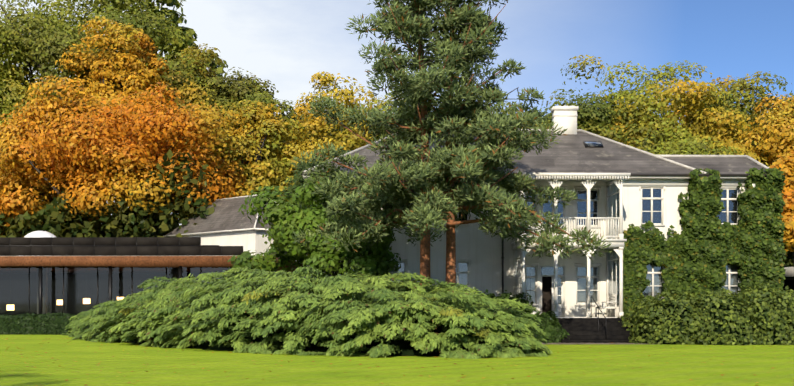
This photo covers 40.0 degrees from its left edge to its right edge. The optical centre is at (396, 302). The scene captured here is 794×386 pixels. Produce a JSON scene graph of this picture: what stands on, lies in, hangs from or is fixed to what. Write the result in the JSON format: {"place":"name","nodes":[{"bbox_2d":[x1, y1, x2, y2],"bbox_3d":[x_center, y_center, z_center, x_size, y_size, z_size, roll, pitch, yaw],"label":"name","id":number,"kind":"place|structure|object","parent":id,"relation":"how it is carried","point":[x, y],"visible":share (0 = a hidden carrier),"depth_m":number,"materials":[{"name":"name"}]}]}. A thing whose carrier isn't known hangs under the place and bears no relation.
{"place":"outdoors","nodes":[
{"label":"outdoors","id":0,"kind":"place"},
{"bbox_2d":[0,335,793,385],"bbox_3d":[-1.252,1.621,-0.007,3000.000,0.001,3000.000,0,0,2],"label":"lawn","id":1,"kind":"structure","parent":0,"point":[758,361],"depth_m":27.23,"materials":[{"name":"green plant"}]},
{"bbox_2d":[0,64,58,162],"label":"forest tree","id":2,"kind":"object","parent":1,"relation":"on","point":[5,106],"visible":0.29,"depth_m":88.94,"materials":[{"name":"green plant"}]},
{"bbox_2d":[0,312,77,334],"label":"hedge","id":3,"kind":"object","parent":1,"relation":"on","point":[48,323],"visible":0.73,"depth_m":55.09,"materials":[{"name":"green plant"}]},
{"bbox_2d":[0,159,98,236],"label":"forest tree","id":4,"kind":"object","parent":1,"relation":"on","point":[39,201],"visible":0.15,"depth_m":78.53,"materials":[{"name":"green plant"}]},
{"bbox_2d":[0,0,206,234],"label":"forest tree","id":5,"kind":"object","parent":1,"relation":"on","point":[27,43],"visible":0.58,"depth_m":92.26,"materials":[{"name":"green plant"}]},
{"bbox_2d":[55,16,185,226],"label":"forest tree","id":6,"kind":"object","parent":1,"relation":"on","point":[137,77],"visible":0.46,"depth_m":88.36,"materials":[{"name":"orange plant"}]},
{"bbox_2d":[0,75,250,236],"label":"forest tree","id":7,"kind":"object","parent":1,"relation":"on","point":[113,149],"visible":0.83,"depth_m":75.73,"materials":[{"name":"orange plant"}]},
{"bbox_2d":[62,0,227,236],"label":"forest tree","id":8,"kind":"object","parent":1,"relation":"on","point":[188,37],"visible":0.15,"depth_m":103.70,"materials":[{"name":"green plant"}]},
{"bbox_2d":[0,237,303,317],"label":"pavilion","id":9,"kind":"structure","parent":1,"relation":"on","point":[69,275],"depth_m":58.95,"materials":[{"name":"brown wood"}]},
{"bbox_2d":[24,231,55,236],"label":"dome roof","id":10,"kind":"structure","parent":9,"relation":"on","point":[40,234],"depth_m":64.48,"materials":[{"name":"white plastic"}]},
{"bbox_2d":[148,43,263,163],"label":"forest tree","id":11,"kind":"object","parent":1,"relation":"on","point":[191,92],"visible":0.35,"depth_m":92.11,"materials":[{"name":"green plant"}]},
{"bbox_2d":[164,194,311,277],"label":"building","id":12,"kind":"structure","parent":1,"relation":"on","point":[226,223],"depth_m":72.00,"materials":[{"name":"stone"}]},
{"bbox_2d":[189,99,304,214],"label":"forest tree","id":13,"kind":"object","parent":1,"relation":"on","point":[259,171],"visible":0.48,"depth_m":82.78,"materials":[{"name":"yellow plant"}]},
{"bbox_2d":[186,76,323,192],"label":"forest tree","id":14,"kind":"object","parent":1,"relation":"on","point":[266,96],"visible":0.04,"depth_m":92.92,"materials":[{"name":"green plant"}]},
{"bbox_2d":[251,81,349,168],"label":"forest tree","id":15,"kind":"object","parent":1,"relation":"on","point":[284,102],"depth_m":96.98,"materials":[{"name":"yellow plant"}]},
{"bbox_2d":[61,266,552,358],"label":"shrub","id":16,"kind":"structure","parent":1,"relation":"on","point":[258,311],"depth_m":35.17,"materials":[{"name":"green plant"}]},
{"bbox_2d":[227,169,400,277],"bbox_3d":[-3.187,-1.808,46.105,6.760,7.465,6.688,0,0,17],"label":"green tree","id":17,"kind":"object","parent":1,"relation":"on","point":[285,218],"visible":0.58,"depth_m":44.29,"materials":[{"name":"green plant"}]},
{"bbox_2d":[281,148,352,263],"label":"forest tree","id":18,"kind":"object","parent":1,"relation":"on","point":[298,182],"visible":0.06,"depth_m":70.49,"materials":[{"name":"green plant"}]},
{"bbox_2d":[272,71,377,198],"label":"forest tree","id":19,"kind":"object","parent":1,"relation":"on","point":[308,143],"visible":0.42,"depth_m":85.59,"materials":[{"name":"yellow plant"}]},
{"bbox_2d":[328,93,405,149],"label":"forest tree","id":20,"kind":"object","parent":1,"relation":"on","point":[379,106],"depth_m":92.06,"materials":[{"name":"yellow plant"}]},
{"bbox_2d":[0,149,793,276],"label":"understory shrubs","id":21,"kind":"object","parent":1,"relation":"on","point":[137,221],"visible":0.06,"depth_m":75.69,"materials":[{"name":"green plant"}]},
{"bbox_2d":[2,338,793,385],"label":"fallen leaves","id":22,"kind":"object","parent":1,"relation":"on","point":[331,363],"visible":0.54,"depth_m":29.21,"materials":[{"name":"plant"}]},
{"bbox_2d":[290,0,611,290],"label":"scots pine","id":23,"kind":"object","parent":1,"relation":"on","point":[465,176],"visible":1,"depth_m":41.59,"materials":[{"name":"green plant"}]},
{"bbox_2d":[374,101,528,141],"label":"forest tree","id":24,"kind":"object","parent":1,"relation":"on","point":[464,122],"depth_m":91.76,"materials":[{"name":"green plant"}]},
{"bbox_2d":[481,289,533,330],"bbox_3d":[4.478,0.577,45.409,3.895,2.295,2.911,0,0,2],"label":"porch shrub","id":25,"kind":"object","parent":1,"relation":"on","point":[512,297],"visible":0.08,"depth_m":45.25,"materials":[{"name":"green plant"}]},
{"bbox_2d":[508,113,549,128],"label":"forest tree","id":26,"kind":"object","parent":1,"relation":"on","point":[535,124],"depth_m":98.49,"materials":[{"name":"green plant"}]},
{"bbox_2d":[303,175,766,316],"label":"house walls","id":27,"kind":"structure","parent":1,"relation":"on","point":[655,200],"depth_m":48.39,"materials":[{"name":"white paint"}]},
{"bbox_2d":[501,188,503,293],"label":"house downpipes","id":28,"kind":"object","parent":27,"relation":"attached to","point":[502,257],"visible":0.12,"depth_m":48.20,"materials":[{"name":"grey metal"}]},
{"bbox_2d":[301,106,770,182],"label":"house roof","id":29,"kind":"structure","parent":27,"relation":"on","point":[575,150],"depth_m":49.54,"materials":[{"name":"grey tile"}]},
{"bbox_2d":[511,173,635,342],"bbox_3d":[7.381,-1.949,46.152,5.060,7.140,4.666,0,0,2],"label":"house porch","id":30,"kind":"object","parent":27,"relation":"attached to","point":[588,328],"visible":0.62,"depth_m":45.74,"materials":[{"name":"white wood"}]},
{"bbox_2d":[595,294,616,316],"bbox_3d":[8.950,0.121,46.779,0.640,1.000,1.370,0,0,-1],"label":"chair","id":31,"kind":"object","parent":30,"relation":"on","point":[612,301],"visible":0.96,"depth_m":46.49,"materials":[{"name":"white wood"}]},
{"bbox_2d":[623,167,786,315],"bbox_3d":[13.252,-2.262,47.986,7.728,7.390,1.059,0,0,-1],"label":"ivy","id":32,"kind":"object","parent":27,"relation":"attached to","point":[702,251],"depth_m":48.01,"materials":[{"name":"green plant"}]},
{"bbox_2d":[524,311,569,342],"bbox_3d":[5.945,1.020,44.672,2.244,1.400,1.945,0,0,2],"label":"shrub","id":33,"kind":"object","parent":1,"relation":"on","point":[554,331],"visible":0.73,"depth_m":44.17,"materials":[{"name":"green plant"}]},
{"bbox_2d":[541,105,652,133],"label":"forest tree","id":34,"kind":"object","parent":1,"relation":"on","point":[551,117],"depth_m":108.72,"materials":[{"name":"green plant"}]},
{"bbox_2d":[536,55,666,154],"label":"forest tree","id":35,"kind":"object","parent":1,"relation":"on","point":[593,117],"visible":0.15,"depth_m":88.86,"materials":[{"name":"green plant"}]},
{"bbox_2d":[589,60,767,164],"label":"forest tree","id":36,"kind":"object","parent":1,"relation":"on","point":[714,127],"visible":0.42,"depth_m":87.50,"materials":[{"name":"yellow plant"}]},
{"bbox_2d":[650,136,740,154],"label":"forest tree","id":37,"kind":"object","parent":1,"relation":"on","point":[673,151],"depth_m":77.76,"materials":[{"name":"green plant"}]},
{"bbox_2d":[618,278,793,344],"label":"hedge","id":38,"kind":"object","parent":1,"relation":"on","point":[757,315],"visible":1,"depth_m":42.16,"materials":[{"name":"green plant"}]},
{"bbox_2d":[645,93,766,156],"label":"forest tree","id":39,"kind":"object","parent":1,"relation":"on","point":[687,114],"depth_m":105.01,"materials":[{"name":"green plant"}]},
{"bbox_2d":[681,71,793,166],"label":"forest tree","id":40,"kind":"object","parent":1,"relation":"on","point":[743,87],"visible":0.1,"depth_m":91.27,"materials":[{"name":"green plant"}]},
{"bbox_2d":[735,93,793,165],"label":"forest tree","id":41,"kind":"object","parent":1,"relation":"on","point":[782,143],"visible":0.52,"depth_m":85.13,"materials":[{"name":"yellow plant"}]},
{"bbox_2d":[769,151,793,267],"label":"orange tree","id":42,"kind":"object","parent":1,"relation":"on","point":[786,164],"visible":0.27,"depth_m":59.96,"materials":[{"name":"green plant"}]},
{"bbox_2d":[783,267,793,294],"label":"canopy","id":43,"kind":"object","parent":1,"relation":"on","point":[789,279],"depth_m":53.43,"materials":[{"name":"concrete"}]},
{"bbox_2d":[0,0,793,224],"label":"sky","id":44,"kind":"structure","parent":0,"point":[285,43],"materials":[{"name":"blue"}]},
{"bbox_2d":[542,342,645,343],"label":"gravel path","id":45,"kind":"structure","parent":0,"point":[590,343],"depth_m":43.09,"materials":[{"name":"grey gravel"}]}
]}

